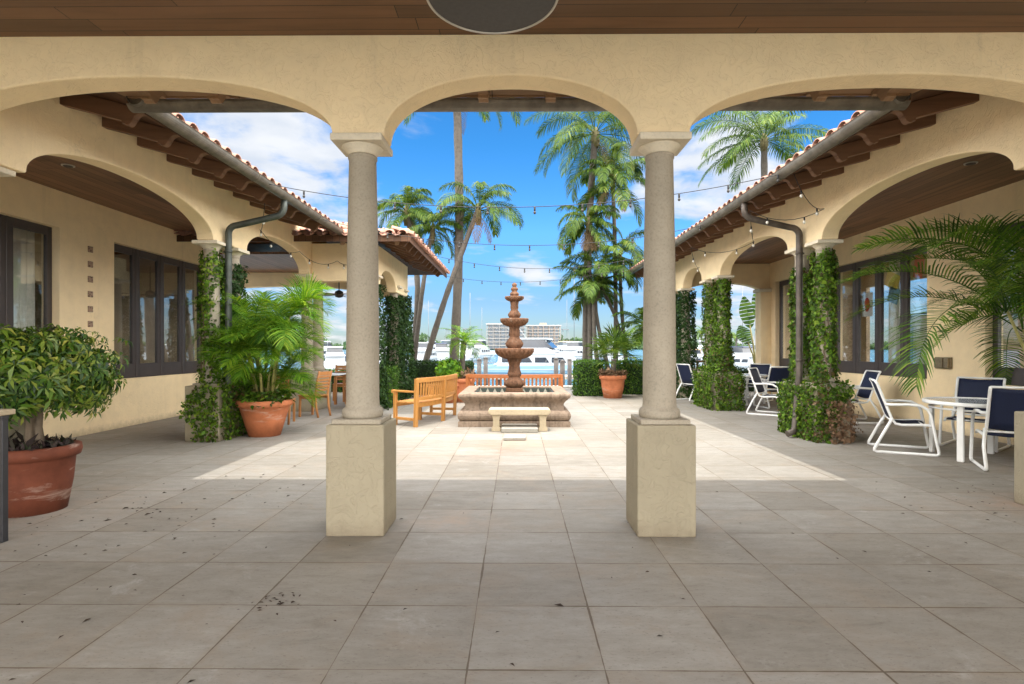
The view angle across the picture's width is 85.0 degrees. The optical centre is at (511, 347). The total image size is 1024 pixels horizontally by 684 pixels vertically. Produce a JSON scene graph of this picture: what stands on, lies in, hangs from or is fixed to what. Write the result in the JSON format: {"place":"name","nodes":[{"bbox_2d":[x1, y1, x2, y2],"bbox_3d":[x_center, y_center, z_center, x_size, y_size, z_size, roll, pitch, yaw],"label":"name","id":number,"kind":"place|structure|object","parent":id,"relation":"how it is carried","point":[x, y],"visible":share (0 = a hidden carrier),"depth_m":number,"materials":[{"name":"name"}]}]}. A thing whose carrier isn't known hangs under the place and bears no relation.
{"place":"outdoors","nodes":[
{"label":"outdoors","id":0,"kind":"place"},
{"bbox_2d":[0,388,1023,683],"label":"courtyard paving","id":1,"kind":"structure","parent":0,"point":[796,560],"depth_m":3.65,"materials":[{"name":"stone"}]},
{"bbox_2d":[0,409,15,542],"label":"console stand","id":2,"kind":"object","parent":1,"relation":"on","point":[4,414],"visible":1,"depth_m":4.08,"materials":[{"name":"metal"}]},
{"bbox_2d":[0,323,133,517],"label":"potted umbrella tree","id":3,"kind":"object","parent":1,"relation":"on","point":[42,371],"visible":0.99,"depth_m":4.70,"materials":[{"name":"green plant"}]},
{"bbox_2d":[0,92,345,441],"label":"arcaded wing","id":4,"kind":"structure","parent":1,"relation":"on","point":[93,186],"depth_m":8.70,"materials":[{"name":"paint"}]},
{"bbox_2d":[0,214,5,328],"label":"window","id":5,"kind":"structure","parent":4,"relation":"in","point":[2,217],"depth_m":7.74,"materials":[{"name":"brown glass"}]},
{"bbox_2d":[13,228,34,333],"bbox_3d":[-7.240,-0.375,7.908,0.112,3.000,1.100,0,0,0],"label":"curtain","id":6,"kind":"object","parent":4,"relation":"hanging from","point":[24,274],"visible":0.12,"depth_m":8.26,"materials":[{"name":"fabric"}]},
{"bbox_2d":[6,215,51,334],"bbox_3d":[-7.069,-0.634,8.163,0.072,2.410,0.781,0,0,0],"label":"window","id":7,"kind":"structure","parent":4,"relation":"in","point":[11,222],"depth_m":8.22,"materials":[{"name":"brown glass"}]},
{"bbox_2d":[114,243,134,378],"bbox_3d":[-7.054,-0.634,10.066,0.072,2.410,0.743,0,0,0],"label":"window","id":8,"kind":"structure","parent":4,"relation":"in","point":[129,372],"depth_m":10.34,"materials":[{"name":"brown wood"}]},
{"bbox_2d":[135,249,159,376],"bbox_3d":[-7.048,-0.634,10.791,0.072,2.410,0.743,0,0,0],"label":"window","id":9,"kind":"structure","parent":4,"relation":"in","point":[141,369],"depth_m":10.73,"materials":[{"name":"brown metal"}]},
{"bbox_2d":[160,255,181,374],"bbox_3d":[-7.042,-0.634,11.516,0.072,2.410,0.743,0,0,0],"label":"window","id":10,"kind":"structure","parent":4,"relation":"in","point":[166,368],"depth_m":11.54,"materials":[{"name":"brown metal"}]},
{"bbox_2d":[182,261,201,373],"bbox_3d":[-7.036,-0.634,12.241,0.072,2.410,0.743,0,0,0],"label":"window","id":11,"kind":"structure","parent":4,"relation":"in","point":[187,366],"depth_m":12.00,"materials":[{"name":"brown wood"}]},
{"bbox_2d":[177,247,252,442],"bbox_3d":[-4.633,-0.040,8.968,0.776,3.040,1.442,0,0,0],"label":"ivy","id":12,"kind":"object","parent":4,"relation":"attached to","point":[236,286],"visible":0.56,"depth_m":8.50,"materials":[{"name":"green plant"}]},
{"bbox_2d":[260,203,344,268],"bbox_3d":[-4.030,-1.951,10.500,1.040,0.457,4.060,0,0,6],"label":"string light","id":13,"kind":"object","parent":4,"relation":"hanging from","point":[261,232],"visible":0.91,"depth_m":10.74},
{"bbox_2d":[185,272,336,436],"bbox_3d":[-3.984,0.118,8.992,2.332,2.613,2.408,0,0,-19],"label":"potted areca palm","id":14,"kind":"object","parent":1,"relation":"on","point":[264,409],"visible":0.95,"depth_m":8.73,"materials":[{"name":"plant"}]},
{"bbox_2d":[114,220,449,406],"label":"patio pavilion","id":15,"kind":"structure","parent":1,"relation":"on","point":[401,258],"depth_m":13.54,"materials":[{"name":"beige paint"}]},
{"bbox_2d":[323,282,346,297],"bbox_3d":[-4.539,-1.710,14.682,1.406,0.830,1.352,0,0,0],"label":"ceiling fan","id":16,"kind":"object","parent":15,"relation":"hanging from","point":[338,293],"visible":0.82,"depth_m":14.58,"materials":[{"name":"metal"}]},
{"bbox_2d":[379,284,390,409],"bbox_3d":[-3.149,-0.004,12.654,0.794,2.983,0.760,0,0,0],"label":"ivy","id":17,"kind":"object","parent":15,"relation":"attached to","point":[383,362],"visible":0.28,"depth_m":12.59,"materials":[{"name":"green plant"}]},
{"bbox_2d":[379,295,418,400],"bbox_3d":[-3.120,0.006,15.387,1.007,2.991,1.793,0,0,0],"label":"ivy","id":18,"kind":"object","parent":15,"relation":"attached to","point":[402,309],"visible":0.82,"depth_m":14.83,"materials":[{"name":"green plant"}]},
{"bbox_2d":[276,374,295,424],"bbox_3d":[-4.330,0.955,10.448,0.430,0.948,0.535,0,0,-10],"label":"dining chair","id":19,"kind":"object","parent":1,"relation":"on","point":[288,421],"visible":0.16,"depth_m":10.29,"materials":[{"name":"brown wood"}]},
{"bbox_2d":[255,367,345,391],"bbox_3d":[-6.562,1.062,18.009,5.794,0.912,0.940,0,0,0],"label":"hedge","id":20,"kind":"object","parent":1,"relation":"on","point":[339,389],"visible":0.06,"depth_m":17.73,"materials":[{"name":"green plant"}]},
{"bbox_2d":[298,370,331,417],"bbox_3d":[-4.053,0.955,11.520,0.535,0.948,0.430,0,0,20],"label":"dining chair","id":21,"kind":"object","parent":1,"relation":"on","point":[327,374],"visible":0.8,"depth_m":11.47,"materials":[{"name":"brown wood"}]},
{"bbox_2d":[332,373,345,404],"bbox_3d":[-4.786,1.050,14.239,1.000,0.750,0.900,0,0,0],"label":"dining table","id":22,"kind":"object","parent":1,"relation":"on","point":[335,375],"visible":0.36,"depth_m":13.87,"materials":[{"name":"brown wood"}]},
{"bbox_2d":[332,365,345,400],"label":"dining chair","id":23,"kind":"object","parent":1,"relation":"on","point":[340,367],"visible":0.31,"depth_m":15.25,"materials":[{"name":"brown wood"}]},
{"bbox_2d":[379,366,400,408],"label":"hedge","id":24,"kind":"object","parent":1,"relation":"on","point":[393,383],"visible":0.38,"depth_m":13.13,"materials":[{"name":"green plant"}]},
{"bbox_2d":[377,185,434,378],"bbox_3d":[-3.681,-1.967,18.997,2.346,6.811,2.210,0,0,0],"label":"palm tree","id":25,"kind":"object","parent":1,"relation":"on","point":[411,199],"visible":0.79,"depth_m":18.79,"materials":[{"name":"green plant"}]},
{"bbox_2d":[391,374,457,426],"bbox_3d":[-1.640,0.989,10.895,0.771,0.874,1.932,0,0,16],"label":"garden bench","id":26,"kind":"object","parent":1,"relation":"on","point":[447,389],"visible":1,"depth_m":10.42,"materials":[{"name":"brown wood"}]},
{"bbox_2d":[399,207,461,377],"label":"palm tree","id":27,"kind":"object","parent":1,"relation":"on","point":[433,243],"visible":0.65,"depth_m":18.56,"materials":[{"name":"green plant"}]},
{"bbox_2d":[410,359,474,394],"bbox_3d":[-2.163,0.925,17.078,2.092,1.155,1.129,0,0,0],"label":"hedge","id":28,"kind":"object","parent":1,"relation":"on","point":[425,368],"visible":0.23,"depth_m":16.71,"materials":[{"name":"green plant"}]},
{"bbox_2d":[434,357,463,402],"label":"potted shrub","id":29,"kind":"object","parent":1,"relation":"on","point":[444,367],"visible":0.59,"depth_m":14.22,"materials":[{"name":"green plant"}]},
{"bbox_2d":[403,97,521,360],"bbox_3d":[-1.769,-4.588,18.698,4.296,12.045,4.778,0,0,0],"label":"palm tree","id":30,"kind":"object","parent":1,"relation":"on","point":[458,281],"visible":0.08,"depth_m":18.50,"materials":[{"name":"green plant"}]},
{"bbox_2d":[439,325,487,402],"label":"potted palm","id":31,"kind":"object","parent":1,"relation":"on","point":[465,338],"visible":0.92,"depth_m":14.52,"materials":[{"name":"plant"}]},
{"bbox_2d":[423,181,523,359],"bbox_3d":[-1.175,-1.937,17.833,3.293,6.810,2.662,0,0,-32],"label":"palm tree","id":32,"kind":"object","parent":1,"relation":"on","point":[476,218],"visible":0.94,"depth_m":17.93,"materials":[{"name":"green plant"}]},
{"bbox_2d":[1,467,1007,682],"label":"leaf litter","id":33,"kind":"object","parent":1,"relation":"on","point":[280,603],"visible":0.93,"depth_m":3.90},
{"bbox_2d":[0,0,1023,536],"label":"entrance arcade","id":34,"kind":"object","parent":1,"relation":"on","point":[366,78],"visible":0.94,"depth_m":4.28,"materials":[{"name":"beige paint"}]},
{"bbox_2d":[426,0,557,33],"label":"pendant lamp","id":35,"kind":"object","parent":34,"relation":"hanging from","point":[494,16],"visible":1,"depth_m":3.14,"materials":[{"name":"metal"}]},
{"bbox_2d":[458,283,570,426],"bbox_3d":[0.047,0.083,10.920,2.020,2.685,1.980,0,0,0],"label":"fountain","id":36,"kind":"object","parent":1,"relation":"on","point":[480,401],"visible":1,"depth_m":10.05,"materials":[{"name":"beige stone"}]},
{"bbox_2d":[466,374,562,387],"bbox_3d":[0.053,1.019,12.909,2.320,0.814,0.842,0,0,0],"label":"garden bench","id":37,"kind":"object","parent":1,"relation":"on","point":[524,376],"visible":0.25,"depth_m":12.59,"materials":[{"name":"orange wood"}]},
{"bbox_2d":[488,407,550,431],"bbox_3d":[0.127,1.235,9.569,1.055,0.380,0.340,0,0,0],"label":"stone bench","id":38,"kind":"object","parent":1,"relation":"on","point":[496,413],"visible":0.98,"depth_m":9.43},
{"bbox_2d":[501,424,537,432],"bbox_3d":[0.129,1.387,9.579,0.615,0.075,0.560,0,0,0],"label":"stone step","id":39,"kind":"object","parent":1,"relation":"on","point":[519,428],"visible":1,"depth_m":9.31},
{"bbox_2d":[524,111,645,363],"bbox_3d":[2.896,-3.791,18.968,4.374,10.433,5.081,0,0,-19],"label":"palm tree","id":40,"kind":"object","parent":1,"relation":"on","point":[595,137],"visible":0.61,"depth_m":18.89,"materials":[{"name":"green plant"}]},
{"bbox_2d":[555,205,622,363],"bbox_3d":[2.536,-1.639,18.238,2.289,6.129,2.179,0,0,0],"label":"palm tree","id":41,"kind":"object","parent":1,"relation":"on","point":[575,232],"visible":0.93,"depth_m":17.97,"materials":[{"name":"green plant"}]},
{"bbox_2d":[571,358,608,395],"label":"hedge","id":42,"kind":"object","parent":1,"relation":"on","point":[587,381],"visible":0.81,"depth_m":16.25,"materials":[{"name":"green plant"}]},
{"bbox_2d":[553,260,631,359],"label":"palm tree","id":43,"kind":"object","parent":1,"relation":"on","point":[584,288],"visible":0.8,"depth_m":17.83,"materials":[{"name":"green plant"}]},
{"bbox_2d":[559,241,636,367],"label":"palm tree","id":44,"kind":"object","parent":1,"relation":"on","point":[624,274],"visible":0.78,"depth_m":17.80,"materials":[{"name":"green plant"}]},
{"bbox_2d":[571,270,627,360],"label":"palm tree","id":45,"kind":"object","parent":1,"relation":"on","point":[609,300],"visible":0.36,"depth_m":18.22,"materials":[{"name":"green plant"}]},
{"bbox_2d":[568,141,644,358],"bbox_3d":[3.346,-2.609,18.375,3.119,8.068,2.882,0,0,0],"label":"palm tree","id":46,"kind":"object","parent":1,"relation":"on","point":[603,173],"visible":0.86,"depth_m":18.20,"materials":[{"name":"green plant"}]},
{"bbox_2d":[582,228,643,354],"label":"palm tree","id":47,"kind":"object","parent":1,"relation":"on","point":[627,247],"visible":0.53,"depth_m":18.21,"materials":[{"name":"green plant"}]},
{"bbox_2d":[584,322,642,398],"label":"potted palm","id":48,"kind":"object","parent":1,"relation":"on","point":[612,382],"visible":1,"depth_m":15.52,"materials":[{"name":"plant"}]},
{"bbox_2d":[616,357,642,394],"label":"hedge","id":49,"kind":"object","parent":1,"relation":"on","point":[633,383],"visible":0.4,"depth_m":16.86,"materials":[{"name":"green plant"}]},
{"bbox_2d":[611,307,678,347],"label":"palm tree","id":50,"kind":"object","parent":1,"relation":"on","point":[639,319],"visible":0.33,"depth_m":17.38,"materials":[{"name":"green plant"}]},
{"bbox_2d":[676,364,693,401],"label":"patio chair","id":51,"kind":"object","parent":1,"relation":"on","point":[685,372],"visible":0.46,"depth_m":14.90,"materials":[{"name":"fabric"}]},
{"bbox_2d":[698,366,753,391],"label":"hedge","id":52,"kind":"object","parent":1,"relation":"on","point":[741,370],"visible":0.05,"depth_m":18.03,"materials":[{"name":"green plant"}]},
{"bbox_2d":[736,294,754,362],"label":"banana plant","id":53,"kind":"object","parent":1,"relation":"on","point":[745,334],"visible":0.42,"depth_m":18.96,"materials":[{"name":"green plant"}]},
{"bbox_2d":[739,373,767,404],"bbox_3d":[5.863,1.056,14.153,1.130,0.738,1.130,0,0,-30],"label":"patio table","id":54,"kind":"object","parent":1,"relation":"on","point":[747,375],"visible":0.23,"depth_m":13.66,"materials":[{"name":"white metal"}]},
{"bbox_2d":[742,363,773,401],"bbox_3d":[6.482,0.934,14.862,0.744,0.987,0.664,0,0,-45],"label":"patio chair","id":55,"kind":"object","parent":1,"relation":"on","point":[763,368],"visible":0.37,"depth_m":15.02,"materials":[{"name":"fabric"}]},
{"bbox_2d":[691,96,828,190],"bbox_3d":[9.571,-3.985,20.769,5.001,10.824,5.245,0,0,42],"label":"palm tree","id":56,"kind":"object","parent":1,"relation":"on","point":[761,136],"visible":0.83,"depth_m":21.01,"materials":[{"name":"green plant"}]},
{"bbox_2d":[746,367,779,416],"bbox_3d":[5.461,0.934,11.869,0.744,0.987,0.664,0,0,40],"label":"patio chair","id":57,"kind":"object","parent":1,"relation":"on","point":[758,383],"visible":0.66,"depth_m":11.95,"materials":[{"name":"white metal"}]},
{"bbox_2d":[753,366,790,408],"bbox_3d":[6.208,0.934,13.232,0.664,0.987,0.744,0,0,-5],"label":"patio chair","id":58,"kind":"object","parent":1,"relation":"on","point":[777,373],"visible":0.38,"depth_m":12.96,"materials":[{"name":"fabric"}]},
{"bbox_2d":[626,89,1023,444],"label":"arcaded wing","id":59,"kind":"structure","parent":1,"relation":"on","point":[929,154],"depth_m":8.93,"materials":[{"name":"paint"}]},
{"bbox_2d":[325,220,700,250],"bbox_3d":[0.084,-2.096,10.500,7.427,0.568,0.040,0,0,-4],"label":"string light","id":60,"kind":"object","parent":59,"relation":"hanging from","point":[387,237],"visible":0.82,"depth_m":10.50,"materials":[{"name":"plastic"}]},
{"bbox_2d":[269,174,778,214],"bbox_3d":[0.062,-2.116,7.800,7.413,0.528,0.040,0,0,4],"label":"string light","id":61,"kind":"object","parent":59,"relation":"hanging from","point":[582,209],"visible":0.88,"depth_m":7.77,"materials":[{"name":"plastic"}]},
{"bbox_2d":[425,253,643,272],"bbox_3d":[0.857,-2.081,13.394,5.916,0.599,0.040,0,0,-3],"label":"string light","id":62,"kind":"object","parent":59,"relation":"hanging from","point":[534,268],"visible":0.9,"depth_m":13.38,"materials":[{"name":"plastic"}]},
{"bbox_2d":[447,264,640,285],"bbox_3d":[0.881,-2.103,16.393,6.115,0.553,0.039,0,0,16],"label":"string light","id":63,"kind":"object","parent":59,"relation":"hanging from","point":[550,280],"visible":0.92,"depth_m":16.24,"materials":[{"name":"plastic"}]},
{"bbox_2d":[676,290,698,398],"bbox_3d":[4.863,-0.039,16.234,0.989,3.132,2.101,0,0,0],"label":"ivy","id":64,"kind":"object","parent":59,"relation":"attached to","point":[691,297],"visible":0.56,"depth_m":15.35,"materials":[{"name":"green plant"}]},
{"bbox_2d":[690,278,745,410],"bbox_3d":[4.847,-0.072,13.212,0.966,3.068,1.718,0,0,0],"label":"ivy","id":65,"kind":"object","parent":59,"relation":"attached to","point":[725,363],"visible":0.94,"depth_m":12.66,"materials":[{"name":"green plant"}]},
{"bbox_2d":[691,174,822,271],"bbox_3d":[4.195,-2.077,10.616,0.828,0.544,6.306,0,0,0],"label":"string light","id":66,"kind":"object","parent":59,"relation":"hanging from","point":[804,221],"visible":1,"depth_m":8.76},
{"bbox_2d":[779,279,792,367],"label":"window","id":67,"kind":"structure","parent":59,"relation":"in","point":[782,361],"depth_m":15.54,"materials":[{"name":"brown wood"}]},
{"bbox_2d":[776,246,862,443],"bbox_3d":[4.845,-0.033,8.828,0.876,3.028,1.491,0,0,0],"label":"ivy","id":68,"kind":"object","parent":59,"relation":"attached to","point":[828,270],"visible":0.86,"depth_m":8.47,"materials":[{"name":"green plant"}]},
{"bbox_2d":[836,263,855,372],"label":"window","id":69,"kind":"structure","parent":59,"relation":"in","point":[845,366],"depth_m":12.38,"materials":[{"name":"brown wood"}]},
{"bbox_2d":[856,257,877,373],"bbox_3d":[7.478,-0.636,11.741,0.072,2.410,0.775,0,0,0],"label":"window","id":70,"kind":"structure","parent":59,"relation":"in","point":[861,366],"depth_m":11.91,"materials":[{"name":"brown wood"}]},
{"bbox_2d":[862,292,872,316],"bbox_3d":[7.564,-0.905,11.890,0.009,0.500,0.360,0,0,0],"label":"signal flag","id":71,"kind":"object","parent":59,"relation":"attached to","point":[867,297],"visible":0.89,"depth_m":11.88,"materials":[{"name":"white fabric"}]},
{"bbox_2d":[878,251,903,376],"bbox_3d":[7.472,-0.636,10.984,0.072,2.410,0.775,0,0,0],"label":"window","id":72,"kind":"structure","parent":59,"relation":"in","point":[882,365],"depth_m":11.20,"materials":[{"name":"brown wood"}]},
{"bbox_2d":[884,270,899,289],"bbox_3d":[7.559,-1.325,11.100,0.006,0.300,0.400,0,24,0],"label":"signal flag","id":73,"kind":"object","parent":59,"relation":"attached to","point":[892,279],"visible":0.86,"depth_m":11.09,"materials":[{"name":"yellow fabric"}]},
{"bbox_2d":[887,286,899,304],"bbox_3d":[7.559,-1.025,11.060,0.006,0.300,0.300,0,20,0],"label":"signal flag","id":74,"kind":"object","parent":59,"relation":"attached to","point":[891,290],"visible":0.71,"depth_m":11.06,"materials":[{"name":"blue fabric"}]},
{"bbox_2d":[888,260,899,362],"bbox_3d":[7.606,-0.325,11.114,0.112,2.900,0.250,0,0,0],"label":"curtain","id":75,"kind":"object","parent":59,"relation":"hanging from","point":[894,312],"visible":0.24,"depth_m":11.06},
{"bbox_2d":[904,246,926,378],"bbox_3d":[7.466,-0.636,10.226,0.072,2.410,0.776,0,0,0],"label":"window","id":76,"kind":"structure","parent":59,"relation":"in","point":[907,275],"depth_m":10.52,"materials":[{"name":"brown wood"}]},
{"bbox_2d":[913,255,923,277],"bbox_3d":[7.553,-1.505,10.370,0.006,0.420,0.240,0,10,0],"label":"signal flag","id":77,"kind":"object","parent":59,"relation":"attached to","point":[915,274],"visible":0.71,"depth_m":10.37,"materials":[{"name":"fabric"}]},
{"bbox_2d":[993,221,1023,385],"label":"window","id":78,"kind":"structure","parent":59,"relation":"in","point":[1017,379],"depth_m":8.51,"materials":[{"name":"brown wood"}]},
{"bbox_3d":[7.835,0.373,10.538,0.028,2.064,2.000,0,0,0],"label":"clothes rail","id":79,"kind":"object","parent":59,"relation":"on","visible":0},
{"bbox_2d":[910,315,915,361],"bbox_3d":[7.836,-0.072,10.773,0.473,1.095,0.070,0,0,0],"label":"hanging garment","id":80,"kind":"object","parent":79,"relation":"hanging from","point":[911,329],"visible":0.07,"depth_m":10.74,"materials":[{"name":"blue fabric"}]},
{"bbox_2d":[910,315,926,363],"bbox_3d":[7.835,-0.098,10.633,0.473,1.045,0.070,0,0,0],"label":"hanging garment","id":81,"kind":"object","parent":79,"relation":"hanging from","point":[916,324],"visible":0.25,"depth_m":10.60,"materials":[{"name":"white fabric"}]},
{"bbox_2d":[850,370,883,423],"bbox_3d":[6.554,0.934,10.695,0.744,0.987,0.664,0,0,8],"label":"patio chair","id":82,"kind":"object","parent":1,"relation":"on","point":[865,389],"visible":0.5,"depth_m":10.62,"materials":[{"name":"fabric"}]},
{"bbox_2d":[867,378,940,456],"bbox_3d":[5.365,0.934,7.686,0.744,0.987,0.664,0,0,26],"label":"patio chair","id":83,"kind":"object","parent":1,"relation":"on","point":[883,401],"visible":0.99,"depth_m":7.56,"materials":[{"name":"white metal"}]},
{"bbox_2d":[832,210,1023,397],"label":"potted areca palm","id":84,"kind":"object","parent":1,"relation":"on","point":[1014,286],"visible":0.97,"depth_m":6.71,"materials":[{"name":"plant"}]},
{"bbox_2d":[922,397,994,461],"bbox_3d":[5.988,1.056,7.202,1.130,0.738,1.130,0,0,12],"label":"patio table","id":85,"kind":"object","parent":1,"relation":"on","point":[960,403],"visible":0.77,"depth_m":7.09,"materials":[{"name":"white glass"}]},
{"bbox_2d":[938,376,1010,452],"bbox_3d":[6.629,0.934,8.009,0.744,0.987,0.664,0,0,-38],"label":"patio chair","id":86,"kind":"object","parent":1,"relation":"on","point":[970,387],"visible":0.61,"depth_m":8.17,"materials":[{"name":"fabric"}]},
{"bbox_2d":[969,386,1023,470],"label":"patio chair","id":87,"kind":"object","parent":1,"relation":"on","point":[1004,403],"visible":0.94,"depth_m":6.43,"materials":[{"name":"fabric"}]},
{"bbox_2d":[503,434,525,440],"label":"loose slab","id":88,"kind":"structure","parent":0,"point":[509,437],"depth_m":8.52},
{"bbox_2d":[180,96,926,344],"label":"sky","id":89,"kind":"structure","parent":0,"point":[296,150],"materials":[{"name":"blue"}]},
{"bbox_2d":[242,350,887,384],"bbox_3d":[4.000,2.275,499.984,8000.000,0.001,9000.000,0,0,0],"label":"water","id":90,"kind":"structure","parent":0,"point":[494,359],"depth_m":95.52,"materials":[{"name":"blue liquid"}]},
{"bbox_2d":[300,341,345,360],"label":"motor yacht","id":91,"kind":"object","parent":90,"relation":"on","point":[325,345],"visible":0.06,"depth_m":86.79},
{"bbox_2d":[324,339,345,370],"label":"motor yacht","id":92,"kind":"object","parent":90,"relation":"on","point":[334,357],"visible":0.73,"depth_m":56.03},
{"bbox_2d":[417,337,438,361],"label":"motor yacht","id":93,"kind":"object","parent":90,"relation":"on","point":[422,346],"visible":0.48,"depth_m":76.18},
{"bbox_2d":[434,343,449,360],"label":"motor yacht","id":94,"kind":"object","parent":90,"relation":"on","point":[441,350],"visible":0.57,"depth_m":89.27,"materials":[{"name":"plastic"}]},
{"bbox_2d":[459,328,480,361],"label":"motor yacht","id":95,"kind":"object","parent":90,"relation":"on","point":[469,355],"visible":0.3,"depth_m":83.47,"materials":[{"name":"white plastic"}]},
{"bbox_2d":[477,358,480,384],"bbox_3d":[-1.528,1.621,26.013,0.240,2.209,0.228,0,0,0],"label":"dock piling","id":96,"kind":"object","parent":90,"relation":"in","point":[478,365],"visible":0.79,"depth_m":25.91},
{"bbox_2d":[470,340,492,359],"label":"motor yacht","id":97,"kind":"object","parent":90,"relation":"on","point":[484,350],"visible":0.4,"depth_m":97.76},
{"bbox_2d":[483,357,487,384],"bbox_3d":[-1.277,1.593,27.011,0.240,2.263,0.228,0,0,0],"label":"dock piling","id":98,"kind":"object","parent":90,"relation":"in","point":[485,365],"visible":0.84,"depth_m":26.92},
{"bbox_2d":[474,331,635,374],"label":"motor yacht","id":99,"kind":"object","parent":90,"relation":"on","point":[540,360],"visible":0.42,"depth_m":40.84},
{"bbox_2d":[554,358,557,384],"bbox_3d":[2.047,1.602,25.985,0.240,2.247,0.228,0,0,0],"label":"dock piling","id":100,"kind":"object","parent":90,"relation":"in","point":[555,365],"visible":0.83,"depth_m":25.89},
{"bbox_2d":[555,329,569,352],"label":"motor yacht","id":101,"kind":"object","parent":90,"relation":"on","point":[562,344],"visible":0.27,"depth_m":117.86,"materials":[{"name":"white plastic"}]},
{"bbox_2d":[560,360,564,384],"bbox_3d":[2.165,1.632,23.983,0.240,2.186,0.228,0,0,0],"label":"dock piling","id":102,"kind":"object","parent":90,"relation":"in","point":[562,367],"visible":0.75,"depth_m":23.89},
{"bbox_2d":[567,358,571,384],"bbox_3d":[2.783,1.632,26.979,0.240,2.187,0.228,0,0,0],"label":"dock piling","id":103,"kind":"object","parent":90,"relation":"in","point":[569,371],"visible":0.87,"depth_m":26.89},
{"bbox_2d":[561,341,582,359],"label":"motor yacht","id":104,"kind":"object","parent":90,"relation":"on","point":[574,349],"visible":0.54,"depth_m":93.54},
{"bbox_2d":[691,345,703,367],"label":"motor yacht","id":105,"kind":"object","parent":90,"relation":"on","point":[699,353],"visible":0.11,"depth_m":61.00,"materials":[{"name":"white plastic"}]},
{"bbox_2d":[700,342,752,369],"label":"motor yacht","id":106,"kind":"object","parent":90,"relation":"on","point":[743,358],"visible":0.33,"depth_m":50.27,"materials":[{"name":"plastic"}]},
{"bbox_2d":[293,348,887,349],"bbox_3d":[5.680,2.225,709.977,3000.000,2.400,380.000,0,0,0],"label":"shore","id":107,"kind":"structure","parent":0,"point":[642,349],"depth_m":519.07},
{"bbox_2d":[486,323,525,348],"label":"apartment block","id":108,"kind":"structure","parent":107,"relation":"on","point":[498,335],"depth_m":471.49,"materials":[{"name":"white concrete"}]},
{"bbox_2d":[526,323,560,345],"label":"apartment block","id":109,"kind":"structure","parent":107,"relation":"on","point":[542,330],"depth_m":501.18,"materials":[{"name":"white concrete"}]},
{"bbox_2d":[269,333,887,349],"bbox_3d":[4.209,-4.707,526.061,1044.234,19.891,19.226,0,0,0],"label":"wood","id":110,"kind":"object","parent":107,"relation":"on","point":[422,336],"visible":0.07,"depth_m":522.11,"materials":[{"name":"green plant"}]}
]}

